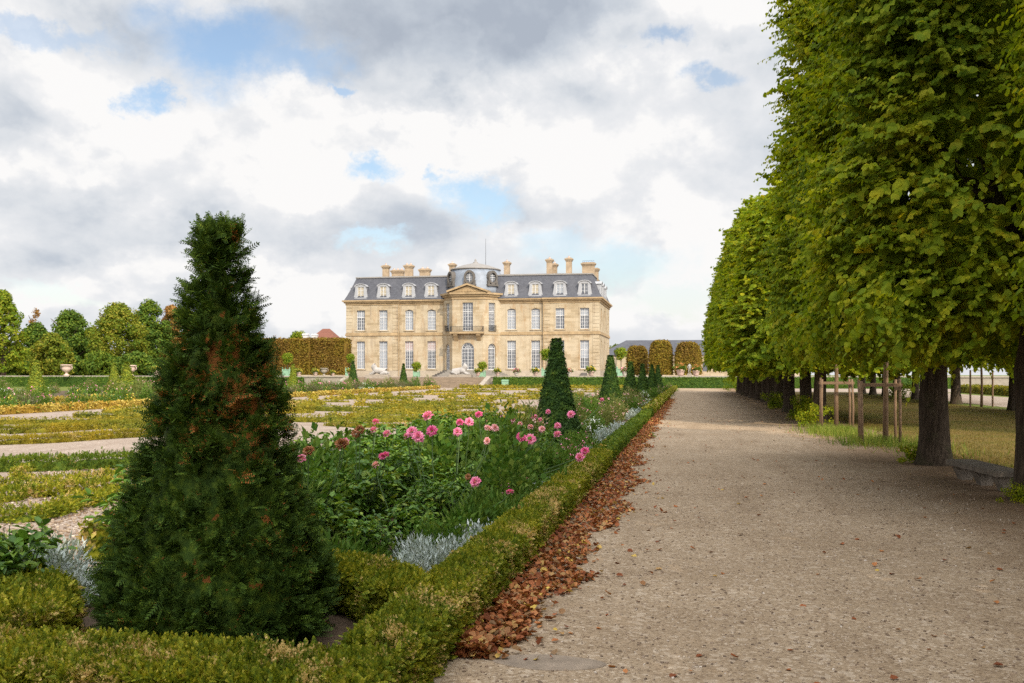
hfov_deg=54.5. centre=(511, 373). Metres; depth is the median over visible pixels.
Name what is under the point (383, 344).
window
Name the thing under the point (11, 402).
garden plant
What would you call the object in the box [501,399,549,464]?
herb plant
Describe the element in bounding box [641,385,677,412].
box hedge
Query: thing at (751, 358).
linden tree
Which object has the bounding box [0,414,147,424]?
box scroll
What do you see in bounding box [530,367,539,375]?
flower pot
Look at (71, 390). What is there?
garden plant
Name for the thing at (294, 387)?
garden plant
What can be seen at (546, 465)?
garden plant
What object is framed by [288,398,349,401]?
box scroll
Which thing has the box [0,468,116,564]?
parterre pebbles
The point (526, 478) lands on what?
garden plant
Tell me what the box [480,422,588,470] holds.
dahlia plant
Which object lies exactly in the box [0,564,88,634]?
box hedge
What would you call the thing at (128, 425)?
box scroll
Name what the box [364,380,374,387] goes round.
garden plant
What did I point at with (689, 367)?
garden statue
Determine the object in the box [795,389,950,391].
cross path
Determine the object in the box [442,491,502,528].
garden plant
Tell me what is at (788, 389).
linden tree
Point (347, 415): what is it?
box scroll
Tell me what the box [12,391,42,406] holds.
garden plant
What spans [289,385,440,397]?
box hedge
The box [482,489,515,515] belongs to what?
edge plant
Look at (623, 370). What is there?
flower pot
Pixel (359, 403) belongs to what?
box ball
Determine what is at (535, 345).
window
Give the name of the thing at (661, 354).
clipped tree
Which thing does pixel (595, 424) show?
garden plant
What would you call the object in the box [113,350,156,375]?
tall shrub
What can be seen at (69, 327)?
park tree
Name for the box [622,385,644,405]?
garden plant
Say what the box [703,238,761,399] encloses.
linden tree
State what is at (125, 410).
box ball
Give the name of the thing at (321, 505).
dahlia plant
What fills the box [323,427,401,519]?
dahlia plant
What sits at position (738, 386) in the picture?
linden tree
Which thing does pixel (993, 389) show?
tree stake
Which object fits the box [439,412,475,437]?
dahlia plant
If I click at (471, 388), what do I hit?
box scroll
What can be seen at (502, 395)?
box scroll
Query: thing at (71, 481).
box ball
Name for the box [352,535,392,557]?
edge plant
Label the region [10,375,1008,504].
ground
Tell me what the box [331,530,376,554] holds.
edge plant
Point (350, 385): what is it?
garden plant
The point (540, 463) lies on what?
garden plant
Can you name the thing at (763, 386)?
linden tree
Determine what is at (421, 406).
box ball
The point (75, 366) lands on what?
tall shrub
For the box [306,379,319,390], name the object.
garden plant
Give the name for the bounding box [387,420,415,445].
dahlia plant
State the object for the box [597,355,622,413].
yew cone
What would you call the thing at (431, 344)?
window
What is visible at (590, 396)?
garden plant
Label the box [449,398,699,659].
leaf litter
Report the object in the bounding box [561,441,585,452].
garden plant
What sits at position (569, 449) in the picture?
garden plant
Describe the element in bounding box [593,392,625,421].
garden plant
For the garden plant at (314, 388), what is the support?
on the border soil
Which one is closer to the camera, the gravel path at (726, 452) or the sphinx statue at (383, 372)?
the gravel path at (726, 452)
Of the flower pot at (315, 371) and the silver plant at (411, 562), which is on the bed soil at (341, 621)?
the silver plant at (411, 562)
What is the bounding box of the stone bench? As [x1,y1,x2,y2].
[946,459,1013,491]
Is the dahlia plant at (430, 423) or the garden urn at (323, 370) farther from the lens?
the garden urn at (323, 370)
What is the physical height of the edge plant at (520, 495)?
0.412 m
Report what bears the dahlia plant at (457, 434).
on the bed soil at (341, 621)
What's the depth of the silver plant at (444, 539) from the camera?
8.47 m
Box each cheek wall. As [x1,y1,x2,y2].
[335,376,348,383]
[479,376,490,384]
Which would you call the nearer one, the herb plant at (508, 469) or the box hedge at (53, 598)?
the box hedge at (53, 598)
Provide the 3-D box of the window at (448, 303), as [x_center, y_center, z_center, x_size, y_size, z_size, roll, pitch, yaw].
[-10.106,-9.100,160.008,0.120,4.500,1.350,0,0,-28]
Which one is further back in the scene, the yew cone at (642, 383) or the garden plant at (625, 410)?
the yew cone at (642, 383)
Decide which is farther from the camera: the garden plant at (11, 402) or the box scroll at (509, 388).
the box scroll at (509, 388)
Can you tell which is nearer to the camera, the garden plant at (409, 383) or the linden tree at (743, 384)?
the linden tree at (743, 384)
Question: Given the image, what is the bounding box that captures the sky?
[0,0,1006,374]
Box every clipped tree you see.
[255,338,277,371]
[275,336,311,374]
[310,337,351,375]
[625,344,648,375]
[648,339,673,375]
[674,341,702,374]
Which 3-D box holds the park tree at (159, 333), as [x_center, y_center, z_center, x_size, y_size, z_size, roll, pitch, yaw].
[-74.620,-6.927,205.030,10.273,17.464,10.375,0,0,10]
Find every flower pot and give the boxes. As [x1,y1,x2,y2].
[296,368,302,375]
[311,368,318,375]
[473,367,481,375]
[493,368,500,375]
[512,368,520,375]
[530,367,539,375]
[566,368,573,375]
[584,365,595,375]
[620,367,626,375]
[672,361,686,375]
[689,363,701,375]
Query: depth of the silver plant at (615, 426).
26.86 m
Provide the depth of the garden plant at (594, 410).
29.94 m
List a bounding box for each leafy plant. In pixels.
[0,516,62,575]
[0,523,76,565]
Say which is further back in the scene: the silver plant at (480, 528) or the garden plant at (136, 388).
the garden plant at (136, 388)
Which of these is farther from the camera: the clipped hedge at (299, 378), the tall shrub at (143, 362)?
the tall shrub at (143, 362)
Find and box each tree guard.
[819,378,853,427]
[857,379,901,445]
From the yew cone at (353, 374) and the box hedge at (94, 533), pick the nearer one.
the box hedge at (94, 533)
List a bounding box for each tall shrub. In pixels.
[50,355,81,375]
[76,349,119,375]
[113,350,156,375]
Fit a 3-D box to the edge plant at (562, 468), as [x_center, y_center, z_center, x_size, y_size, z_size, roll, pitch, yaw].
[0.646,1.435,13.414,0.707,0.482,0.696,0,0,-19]
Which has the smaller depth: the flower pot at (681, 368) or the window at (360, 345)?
the flower pot at (681, 368)
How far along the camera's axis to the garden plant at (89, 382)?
102.51 m
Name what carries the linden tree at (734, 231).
on the lawn at (869, 402)
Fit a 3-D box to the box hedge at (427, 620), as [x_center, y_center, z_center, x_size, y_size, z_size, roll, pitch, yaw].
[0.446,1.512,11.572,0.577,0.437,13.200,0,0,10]
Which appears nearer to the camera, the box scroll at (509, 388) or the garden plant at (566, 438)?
the garden plant at (566, 438)
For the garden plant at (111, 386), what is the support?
on the border soil at (60, 393)
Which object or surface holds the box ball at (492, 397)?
on the parterre ground at (93, 446)
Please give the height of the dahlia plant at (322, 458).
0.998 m
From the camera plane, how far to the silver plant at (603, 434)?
23.47 m
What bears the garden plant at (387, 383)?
on the border soil
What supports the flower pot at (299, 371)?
on the terrace wall at (307, 379)
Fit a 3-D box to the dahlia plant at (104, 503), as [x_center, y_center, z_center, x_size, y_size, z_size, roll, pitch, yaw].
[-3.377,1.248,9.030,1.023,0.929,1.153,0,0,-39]
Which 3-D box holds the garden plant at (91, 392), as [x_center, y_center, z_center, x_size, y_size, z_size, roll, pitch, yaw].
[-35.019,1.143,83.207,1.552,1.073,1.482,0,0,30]
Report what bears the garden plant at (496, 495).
on the bed soil at (341, 621)
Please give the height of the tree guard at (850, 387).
1.689 m
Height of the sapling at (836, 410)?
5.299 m
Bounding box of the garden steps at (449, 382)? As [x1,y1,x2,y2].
[357,377,484,387]
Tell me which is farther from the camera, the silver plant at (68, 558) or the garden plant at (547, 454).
the garden plant at (547, 454)
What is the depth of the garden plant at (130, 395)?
53.28 m
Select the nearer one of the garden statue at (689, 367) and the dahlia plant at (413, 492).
the dahlia plant at (413, 492)
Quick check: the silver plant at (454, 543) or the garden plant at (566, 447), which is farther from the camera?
the garden plant at (566, 447)
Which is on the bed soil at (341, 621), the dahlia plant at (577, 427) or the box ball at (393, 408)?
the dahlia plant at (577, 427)
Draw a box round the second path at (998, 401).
[866,392,1007,406]
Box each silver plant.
[9,533,89,588]
[40,530,95,574]
[40,556,98,605]
[70,564,98,596]
[387,530,436,559]
[390,544,430,567]
[392,553,427,572]
[401,550,438,571]
[405,535,445,561]
[408,541,448,567]
[411,532,458,559]
[430,541,454,561]
[439,534,466,547]
[440,532,471,552]
[455,518,484,537]
[464,518,491,532]
[471,524,484,537]
[594,427,613,440]
[599,427,617,436]
[609,419,624,430]
[625,408,638,419]
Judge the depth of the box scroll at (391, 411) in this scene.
41.42 m
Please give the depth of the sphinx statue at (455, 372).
126.32 m
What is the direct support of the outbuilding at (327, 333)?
on the terrace
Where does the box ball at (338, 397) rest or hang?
on the parterre ground at (93, 446)
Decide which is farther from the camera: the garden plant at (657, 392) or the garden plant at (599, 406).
the garden plant at (657, 392)
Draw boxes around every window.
[357,311,364,330]
[357,341,364,368]
[380,310,386,329]
[380,341,386,368]
[405,310,412,329]
[405,341,412,368]
[428,310,435,329]
[428,341,435,368]
[447,303,448,325]
[447,344,449,369]
[462,343,473,369]
[463,302,472,330]
[488,344,494,369]
[489,303,493,330]
[507,309,515,328]
[507,341,515,368]
[531,309,539,328]
[531,341,539,368]
[556,308,563,328]
[580,308,588,328]
[580,340,588,368]
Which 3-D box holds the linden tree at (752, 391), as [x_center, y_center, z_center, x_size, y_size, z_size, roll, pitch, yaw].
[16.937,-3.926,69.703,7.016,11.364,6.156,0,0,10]
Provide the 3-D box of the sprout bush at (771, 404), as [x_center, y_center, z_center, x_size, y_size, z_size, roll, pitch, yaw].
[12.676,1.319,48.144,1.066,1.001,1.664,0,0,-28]
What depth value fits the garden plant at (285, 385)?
79.49 m
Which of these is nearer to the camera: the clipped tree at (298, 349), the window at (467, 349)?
the clipped tree at (298, 349)
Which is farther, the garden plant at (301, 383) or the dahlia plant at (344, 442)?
the garden plant at (301, 383)
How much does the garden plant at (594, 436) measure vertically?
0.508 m
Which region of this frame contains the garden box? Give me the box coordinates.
[502,380,508,385]
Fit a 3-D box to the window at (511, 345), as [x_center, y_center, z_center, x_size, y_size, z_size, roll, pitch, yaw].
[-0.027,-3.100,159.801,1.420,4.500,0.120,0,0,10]
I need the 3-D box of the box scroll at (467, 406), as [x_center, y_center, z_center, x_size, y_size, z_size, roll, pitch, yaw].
[-4.425,1.594,49.409,7.613,0.372,1.304,0,0,30]
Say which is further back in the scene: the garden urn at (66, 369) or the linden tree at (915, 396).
the garden urn at (66, 369)
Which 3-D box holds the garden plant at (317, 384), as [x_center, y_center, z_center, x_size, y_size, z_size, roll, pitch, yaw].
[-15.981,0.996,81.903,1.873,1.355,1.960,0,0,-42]
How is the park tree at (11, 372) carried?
on the ground at (965, 404)
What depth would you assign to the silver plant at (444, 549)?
8.29 m
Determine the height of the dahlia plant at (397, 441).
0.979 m
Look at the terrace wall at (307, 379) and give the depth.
128.92 m
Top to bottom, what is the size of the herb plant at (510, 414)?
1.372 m
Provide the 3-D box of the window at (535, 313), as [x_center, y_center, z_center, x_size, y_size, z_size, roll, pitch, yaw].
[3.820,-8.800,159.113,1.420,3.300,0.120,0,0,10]
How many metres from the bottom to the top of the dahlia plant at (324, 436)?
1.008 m
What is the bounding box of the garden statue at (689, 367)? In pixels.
[687,364,691,375]
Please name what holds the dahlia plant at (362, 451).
on the bed soil at (341, 621)
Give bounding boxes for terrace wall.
[0,376,344,384]
[491,376,1008,385]
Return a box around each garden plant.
[0,381,19,403]
[0,386,16,396]
[0,394,31,407]
[8,386,30,400]
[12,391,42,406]
[22,384,47,396]
[28,388,39,402]
[34,391,54,403]
[35,392,54,405]
[36,383,57,395]
[47,382,60,392]
[56,390,81,404]
[63,387,98,403]
[66,385,81,393]
[82,378,96,387]
[82,383,101,393]
[92,390,121,402]
[104,387,138,400]
[105,378,119,391]
[115,381,134,396]
[117,378,138,399]
[127,376,154,398]
[138,380,157,398]
[281,381,294,391]
[287,383,299,391]
[292,379,305,390]
[305,380,324,390]
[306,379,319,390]
[306,383,323,391]
[333,380,351,388]
[343,380,353,389]
[352,380,363,388]
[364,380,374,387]
[381,377,396,387]
[398,507,448,547]
[402,378,414,386]
[412,376,420,385]
[423,375,437,385]
[424,379,436,386]
[428,493,492,537]
[431,508,475,545]
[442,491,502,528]
[449,478,495,513]
[462,476,489,497]
[464,500,486,523]
[473,485,509,508]
[477,404,499,418]
[479,484,512,502]
[488,476,523,498]
[502,398,551,440]
[515,458,534,492]
[520,450,547,482]
[524,452,552,481]
[527,398,538,419]
[532,415,562,441]
[534,442,558,472]
[538,451,553,477]
[542,441,567,464]
[544,447,572,475]
[551,443,575,464]
[553,433,575,444]
[553,441,574,455]
[560,443,580,459]
[561,430,577,442]
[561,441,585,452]
[568,429,591,446]
[570,435,594,452]
[571,387,588,402]
[572,436,597,447]
[573,396,590,426]
[574,394,594,412]
[575,399,604,429]
[579,400,606,426]
[579,416,592,436]
[579,416,610,433]
[582,430,600,443]
[583,398,602,410]
[586,394,596,407]
[588,393,598,403]
[591,385,600,401]
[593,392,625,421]
[596,402,623,427]
[607,396,628,419]
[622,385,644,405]
[625,395,640,412]
[626,394,646,411]
[640,390,652,398]
[645,387,657,397]
[650,386,660,396]
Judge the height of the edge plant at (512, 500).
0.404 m
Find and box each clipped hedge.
[0,376,159,386]
[280,376,304,384]
[492,376,950,388]
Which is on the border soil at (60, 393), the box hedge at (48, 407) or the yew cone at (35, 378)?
the yew cone at (35, 378)
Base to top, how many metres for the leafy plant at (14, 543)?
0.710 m
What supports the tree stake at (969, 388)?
on the lawn at (869, 402)
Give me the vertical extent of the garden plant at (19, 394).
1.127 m
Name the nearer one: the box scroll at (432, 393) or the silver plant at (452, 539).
the silver plant at (452, 539)
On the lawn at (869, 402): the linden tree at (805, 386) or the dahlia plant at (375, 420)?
the linden tree at (805, 386)
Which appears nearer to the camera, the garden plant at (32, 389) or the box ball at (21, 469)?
the box ball at (21, 469)
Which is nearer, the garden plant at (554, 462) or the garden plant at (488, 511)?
the garden plant at (488, 511)
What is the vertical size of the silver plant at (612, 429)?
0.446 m
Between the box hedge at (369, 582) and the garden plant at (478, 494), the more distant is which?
the garden plant at (478, 494)
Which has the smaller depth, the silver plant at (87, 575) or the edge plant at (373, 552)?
the silver plant at (87, 575)
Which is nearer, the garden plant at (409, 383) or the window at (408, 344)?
the garden plant at (409, 383)
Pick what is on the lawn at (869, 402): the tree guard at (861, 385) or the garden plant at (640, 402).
the tree guard at (861, 385)
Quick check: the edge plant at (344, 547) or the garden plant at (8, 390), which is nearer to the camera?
the edge plant at (344, 547)
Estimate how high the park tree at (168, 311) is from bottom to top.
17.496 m
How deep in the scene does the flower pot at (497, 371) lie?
124.65 m
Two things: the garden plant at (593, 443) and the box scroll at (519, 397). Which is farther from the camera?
the box scroll at (519, 397)
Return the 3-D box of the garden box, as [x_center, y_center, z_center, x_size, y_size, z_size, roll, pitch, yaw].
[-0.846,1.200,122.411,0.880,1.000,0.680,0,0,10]
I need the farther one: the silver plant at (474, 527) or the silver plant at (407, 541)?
the silver plant at (474, 527)
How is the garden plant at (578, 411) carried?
on the bed soil at (341, 621)
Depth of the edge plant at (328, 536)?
8.05 m
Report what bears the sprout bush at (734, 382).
on the gravel path at (726, 452)
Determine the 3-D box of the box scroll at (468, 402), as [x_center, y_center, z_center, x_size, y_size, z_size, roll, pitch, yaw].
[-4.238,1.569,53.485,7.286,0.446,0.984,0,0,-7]
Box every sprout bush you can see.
[722,378,736,390]
[760,391,783,408]
[786,394,812,420]
[795,402,839,426]
[888,382,911,398]
[896,444,916,463]
[996,482,1023,503]
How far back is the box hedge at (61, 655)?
4.83 m
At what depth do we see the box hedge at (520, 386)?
117.13 m
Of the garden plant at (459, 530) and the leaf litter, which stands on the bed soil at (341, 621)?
the garden plant at (459, 530)
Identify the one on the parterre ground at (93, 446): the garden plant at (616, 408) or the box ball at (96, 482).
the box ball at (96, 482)
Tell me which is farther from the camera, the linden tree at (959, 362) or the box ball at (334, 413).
the linden tree at (959, 362)
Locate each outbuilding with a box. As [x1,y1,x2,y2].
[301,333,321,375]
[311,329,344,375]
[609,340,798,375]
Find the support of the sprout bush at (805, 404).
on the gravel path at (726, 452)
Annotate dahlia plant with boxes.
[71,464,143,555]
[289,429,361,459]
[292,445,358,548]
[294,437,358,544]
[299,436,347,481]
[308,431,382,454]
[311,425,407,537]
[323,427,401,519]
[336,509,402,556]
[338,418,378,466]
[338,439,396,478]
[343,420,393,446]
[344,427,403,450]
[348,427,427,456]
[363,440,419,451]
[363,446,426,515]
[364,461,436,548]
[383,411,444,506]
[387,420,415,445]
[389,447,458,490]
[390,432,452,524]
[393,417,445,453]
[394,437,426,456]
[402,425,512,530]
[411,419,449,436]
[411,428,479,473]
[418,409,462,426]
[437,419,489,510]
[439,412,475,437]
[439,417,498,485]
[448,418,497,451]
[462,408,505,425]
[467,411,535,475]
[468,452,584,475]
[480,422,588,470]
[486,416,511,433]
[505,423,528,446]
[506,418,561,453]
[511,409,549,450]
[512,410,574,448]
[531,414,560,455]
[535,438,555,446]
[536,398,604,441]
[542,427,563,445]
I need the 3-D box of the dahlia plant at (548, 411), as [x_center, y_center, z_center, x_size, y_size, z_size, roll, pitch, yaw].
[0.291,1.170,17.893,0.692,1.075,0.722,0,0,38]
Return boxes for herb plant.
[285,417,379,524]
[291,425,348,544]
[294,421,361,542]
[407,409,480,485]
[459,400,509,479]
[459,421,550,500]
[467,399,534,464]
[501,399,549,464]
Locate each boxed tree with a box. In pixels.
[282,352,292,375]
[345,353,355,375]
[411,361,421,376]
[477,361,487,376]
[539,348,548,375]
[614,347,627,375]
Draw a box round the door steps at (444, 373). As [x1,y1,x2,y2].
[432,370,509,376]
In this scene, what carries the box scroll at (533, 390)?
on the parterre ground at (93, 446)
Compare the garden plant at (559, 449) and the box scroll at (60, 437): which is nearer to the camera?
the garden plant at (559, 449)
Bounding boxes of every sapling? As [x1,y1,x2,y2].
[814,361,840,428]
[846,355,895,440]
[963,358,997,406]
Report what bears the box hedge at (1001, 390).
on the ground at (965, 404)
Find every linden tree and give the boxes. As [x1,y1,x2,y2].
[699,265,744,394]
[701,266,749,396]
[701,289,739,392]
[701,294,741,393]
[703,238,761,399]
[703,251,754,397]
[704,243,765,401]
[705,203,774,404]
[708,192,839,411]
[709,195,783,407]
[712,198,894,412]
[713,174,919,423]
[739,0,1023,465]
[776,0,1023,500]
[860,374,866,393]
[868,373,876,394]
[910,363,970,399]
[949,358,1005,403]
[951,350,1014,410]
[960,361,982,372]
[962,219,996,364]
[985,0,1023,347]
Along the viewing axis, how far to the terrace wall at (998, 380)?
114.82 m
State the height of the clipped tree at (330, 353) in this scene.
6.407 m
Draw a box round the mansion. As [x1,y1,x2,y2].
[342,256,612,376]
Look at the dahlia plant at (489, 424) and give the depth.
18.47 m
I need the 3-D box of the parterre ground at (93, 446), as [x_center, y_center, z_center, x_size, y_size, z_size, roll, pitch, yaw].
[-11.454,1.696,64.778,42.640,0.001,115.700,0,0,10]
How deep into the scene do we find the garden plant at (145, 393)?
54.01 m
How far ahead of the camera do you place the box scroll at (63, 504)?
11.74 m
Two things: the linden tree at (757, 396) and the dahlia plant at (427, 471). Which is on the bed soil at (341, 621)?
the dahlia plant at (427, 471)
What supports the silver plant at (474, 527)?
on the bed soil at (341, 621)
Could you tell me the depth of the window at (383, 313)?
163.23 m
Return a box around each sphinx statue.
[365,363,390,377]
[448,363,472,376]
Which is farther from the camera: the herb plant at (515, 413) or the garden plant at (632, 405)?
the garden plant at (632, 405)
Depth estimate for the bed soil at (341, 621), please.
6.74 m
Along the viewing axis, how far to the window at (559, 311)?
158.09 m
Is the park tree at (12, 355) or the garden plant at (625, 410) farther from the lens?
the park tree at (12, 355)
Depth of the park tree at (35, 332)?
213.48 m
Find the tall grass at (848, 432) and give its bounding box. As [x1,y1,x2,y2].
[779,421,1014,463]
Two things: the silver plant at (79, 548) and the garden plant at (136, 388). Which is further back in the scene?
the garden plant at (136, 388)
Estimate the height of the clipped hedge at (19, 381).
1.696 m
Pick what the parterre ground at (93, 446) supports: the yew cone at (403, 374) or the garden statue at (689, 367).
the yew cone at (403, 374)
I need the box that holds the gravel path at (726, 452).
[433,388,1023,682]
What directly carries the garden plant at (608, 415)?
on the bed soil at (341, 621)
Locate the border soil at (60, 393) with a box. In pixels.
[23,391,105,396]
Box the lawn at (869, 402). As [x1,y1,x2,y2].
[795,392,1015,467]
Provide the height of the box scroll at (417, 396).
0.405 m
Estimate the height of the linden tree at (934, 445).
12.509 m
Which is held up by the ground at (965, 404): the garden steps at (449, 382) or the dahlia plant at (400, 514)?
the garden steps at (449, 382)
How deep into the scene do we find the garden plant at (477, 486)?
11.78 m
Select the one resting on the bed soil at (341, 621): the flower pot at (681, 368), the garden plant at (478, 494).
the garden plant at (478, 494)
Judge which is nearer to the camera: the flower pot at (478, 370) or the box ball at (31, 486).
the box ball at (31, 486)
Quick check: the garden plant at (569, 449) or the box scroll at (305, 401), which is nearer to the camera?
the garden plant at (569, 449)
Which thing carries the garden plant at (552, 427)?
on the bed soil at (341, 621)
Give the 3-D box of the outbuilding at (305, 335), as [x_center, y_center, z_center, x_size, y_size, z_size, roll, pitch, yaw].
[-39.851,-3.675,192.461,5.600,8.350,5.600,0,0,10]
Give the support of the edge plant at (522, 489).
on the bed soil at (341, 621)
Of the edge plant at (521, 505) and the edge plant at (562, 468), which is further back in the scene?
the edge plant at (562, 468)
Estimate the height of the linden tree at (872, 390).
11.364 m
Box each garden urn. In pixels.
[60,365,72,375]
[130,365,136,372]
[320,368,327,375]
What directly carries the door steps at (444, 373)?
on the terrace
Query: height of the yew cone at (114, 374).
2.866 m
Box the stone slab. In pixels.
[492,654,606,670]
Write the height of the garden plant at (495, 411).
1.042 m
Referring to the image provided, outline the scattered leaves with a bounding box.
[551,409,1014,682]
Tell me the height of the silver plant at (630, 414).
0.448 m
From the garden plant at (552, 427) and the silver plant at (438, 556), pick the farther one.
the garden plant at (552, 427)
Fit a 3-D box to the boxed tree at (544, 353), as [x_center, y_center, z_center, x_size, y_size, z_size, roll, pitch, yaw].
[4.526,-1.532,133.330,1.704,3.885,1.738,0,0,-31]
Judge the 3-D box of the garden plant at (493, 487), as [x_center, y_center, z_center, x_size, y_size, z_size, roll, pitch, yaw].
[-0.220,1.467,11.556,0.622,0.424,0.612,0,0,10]
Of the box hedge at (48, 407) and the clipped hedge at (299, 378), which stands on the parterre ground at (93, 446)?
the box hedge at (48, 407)
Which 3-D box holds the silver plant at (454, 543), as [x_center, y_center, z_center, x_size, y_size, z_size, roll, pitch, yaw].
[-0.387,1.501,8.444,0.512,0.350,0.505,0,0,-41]
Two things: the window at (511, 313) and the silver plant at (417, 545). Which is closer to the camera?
the silver plant at (417, 545)
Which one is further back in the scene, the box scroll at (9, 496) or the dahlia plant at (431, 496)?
the box scroll at (9, 496)
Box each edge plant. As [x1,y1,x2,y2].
[316,526,366,554]
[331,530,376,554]
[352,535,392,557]
[362,529,401,558]
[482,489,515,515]
[492,492,521,507]
[493,498,523,516]
[506,486,530,504]
[514,482,539,500]
[533,464,570,487]
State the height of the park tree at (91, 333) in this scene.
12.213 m
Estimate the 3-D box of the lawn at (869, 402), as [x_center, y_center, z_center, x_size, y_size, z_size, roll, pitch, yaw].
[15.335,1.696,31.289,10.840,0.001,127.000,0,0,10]
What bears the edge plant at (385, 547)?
on the bed soil at (341, 621)
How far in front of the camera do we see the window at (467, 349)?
158.09 m
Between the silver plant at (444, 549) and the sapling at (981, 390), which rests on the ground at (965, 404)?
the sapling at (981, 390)
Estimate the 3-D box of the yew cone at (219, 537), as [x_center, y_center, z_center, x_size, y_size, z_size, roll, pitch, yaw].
[-1.877,0.349,6.406,1.678,2.818,1.658,0,0,10]
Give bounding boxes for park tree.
[0,289,31,375]
[6,346,33,375]
[22,322,47,348]
[27,332,75,375]
[28,308,41,323]
[41,308,96,359]
[77,326,106,352]
[84,301,152,357]
[130,298,173,365]
[160,304,183,357]
[289,330,304,338]
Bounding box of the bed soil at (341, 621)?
[78,389,664,667]
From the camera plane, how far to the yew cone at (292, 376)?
95.78 m
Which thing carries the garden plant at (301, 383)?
on the border soil
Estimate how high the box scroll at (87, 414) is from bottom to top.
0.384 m
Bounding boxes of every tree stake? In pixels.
[969,370,970,406]
[992,370,993,406]
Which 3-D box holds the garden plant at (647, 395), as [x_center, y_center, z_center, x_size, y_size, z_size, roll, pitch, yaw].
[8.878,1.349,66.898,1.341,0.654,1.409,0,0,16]
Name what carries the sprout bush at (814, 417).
on the gravel path at (726, 452)
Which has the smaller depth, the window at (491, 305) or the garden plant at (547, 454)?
the garden plant at (547, 454)
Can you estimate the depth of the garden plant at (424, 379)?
114.35 m
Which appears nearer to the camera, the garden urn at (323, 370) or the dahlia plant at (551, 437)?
the dahlia plant at (551, 437)
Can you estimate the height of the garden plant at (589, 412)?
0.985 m
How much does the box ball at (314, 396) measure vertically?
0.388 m
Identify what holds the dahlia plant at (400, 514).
on the bed soil at (341, 621)
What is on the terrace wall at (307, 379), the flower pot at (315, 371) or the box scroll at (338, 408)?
the flower pot at (315, 371)
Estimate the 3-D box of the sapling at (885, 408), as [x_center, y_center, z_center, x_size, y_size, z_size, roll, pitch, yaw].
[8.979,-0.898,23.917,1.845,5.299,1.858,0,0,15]
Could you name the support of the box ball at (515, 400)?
on the parterre ground at (93, 446)
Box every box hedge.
[0,387,301,402]
[0,398,173,414]
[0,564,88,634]
[0,622,415,682]
[75,397,592,560]
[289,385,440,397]
[315,547,436,622]
[335,447,612,682]
[459,383,622,388]
[590,408,653,462]
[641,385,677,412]
[961,383,1008,395]
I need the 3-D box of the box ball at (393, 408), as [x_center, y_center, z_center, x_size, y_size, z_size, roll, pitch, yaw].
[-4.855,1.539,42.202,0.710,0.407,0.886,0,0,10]
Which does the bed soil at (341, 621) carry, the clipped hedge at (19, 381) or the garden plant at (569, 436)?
the garden plant at (569, 436)
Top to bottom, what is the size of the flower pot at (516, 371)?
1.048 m
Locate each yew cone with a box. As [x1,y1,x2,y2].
[26,360,46,392]
[80,210,344,646]
[104,363,119,391]
[114,361,136,392]
[287,364,297,387]
[348,361,357,381]
[399,363,406,382]
[533,337,583,439]
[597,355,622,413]
[622,361,639,396]
[637,363,648,392]
[647,364,658,391]
[655,365,663,387]
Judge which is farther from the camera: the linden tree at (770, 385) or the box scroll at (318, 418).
the linden tree at (770, 385)
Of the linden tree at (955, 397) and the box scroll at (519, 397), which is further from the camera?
the box scroll at (519, 397)
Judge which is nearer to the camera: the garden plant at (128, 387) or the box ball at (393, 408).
the box ball at (393, 408)
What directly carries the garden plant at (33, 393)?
on the border soil
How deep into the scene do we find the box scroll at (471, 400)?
59.06 m
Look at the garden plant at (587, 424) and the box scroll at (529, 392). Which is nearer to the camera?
the garden plant at (587, 424)
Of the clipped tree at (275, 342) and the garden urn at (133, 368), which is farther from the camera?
the clipped tree at (275, 342)
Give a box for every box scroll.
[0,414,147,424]
[0,417,147,433]
[0,427,156,444]
[0,446,139,471]
[0,465,143,485]
[0,483,30,502]
[0,483,124,524]
[7,420,153,433]
[72,410,151,418]
[101,404,150,412]
[129,408,314,414]
[266,413,346,422]
[288,398,326,404]
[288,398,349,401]
[288,403,319,406]
[294,403,459,411]
[323,394,404,399]
[323,418,413,427]
[338,411,435,418]
[347,413,500,422]
[349,407,489,414]
[352,393,423,397]
[365,399,499,405]
[368,402,483,408]
[384,397,493,402]
[396,390,470,394]
[429,388,500,392]
[448,395,539,399]
[452,386,486,389]
[452,411,519,417]
[466,393,584,396]
[492,386,526,389]
[501,405,534,411]
[512,391,583,394]
[525,388,540,392]
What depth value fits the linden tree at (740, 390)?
84.99 m
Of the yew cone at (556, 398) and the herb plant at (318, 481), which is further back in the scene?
the yew cone at (556, 398)
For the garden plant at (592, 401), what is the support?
on the bed soil at (341, 621)
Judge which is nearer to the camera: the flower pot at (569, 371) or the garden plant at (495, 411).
the garden plant at (495, 411)
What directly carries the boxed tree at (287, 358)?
on the terrace
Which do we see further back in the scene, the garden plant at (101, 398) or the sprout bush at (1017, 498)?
the garden plant at (101, 398)
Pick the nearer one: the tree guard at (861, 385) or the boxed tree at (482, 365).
the tree guard at (861, 385)
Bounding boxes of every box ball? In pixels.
[5,462,36,479]
[18,480,45,497]
[33,478,64,497]
[57,475,85,493]
[80,473,106,491]
[99,470,123,488]
[112,408,132,414]
[306,399,320,405]
[307,393,319,398]
[324,410,341,417]
[333,395,345,399]
[353,400,366,405]
[356,395,367,400]
[390,406,404,410]
[416,404,431,410]
[444,395,453,400]
[482,404,498,410]
[486,395,496,399]
[499,399,511,405]
[508,398,518,403]
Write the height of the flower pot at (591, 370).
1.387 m
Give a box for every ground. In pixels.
[0,388,676,569]
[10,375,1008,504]
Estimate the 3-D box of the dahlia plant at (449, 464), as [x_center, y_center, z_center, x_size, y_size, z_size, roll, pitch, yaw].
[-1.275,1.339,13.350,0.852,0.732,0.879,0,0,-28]

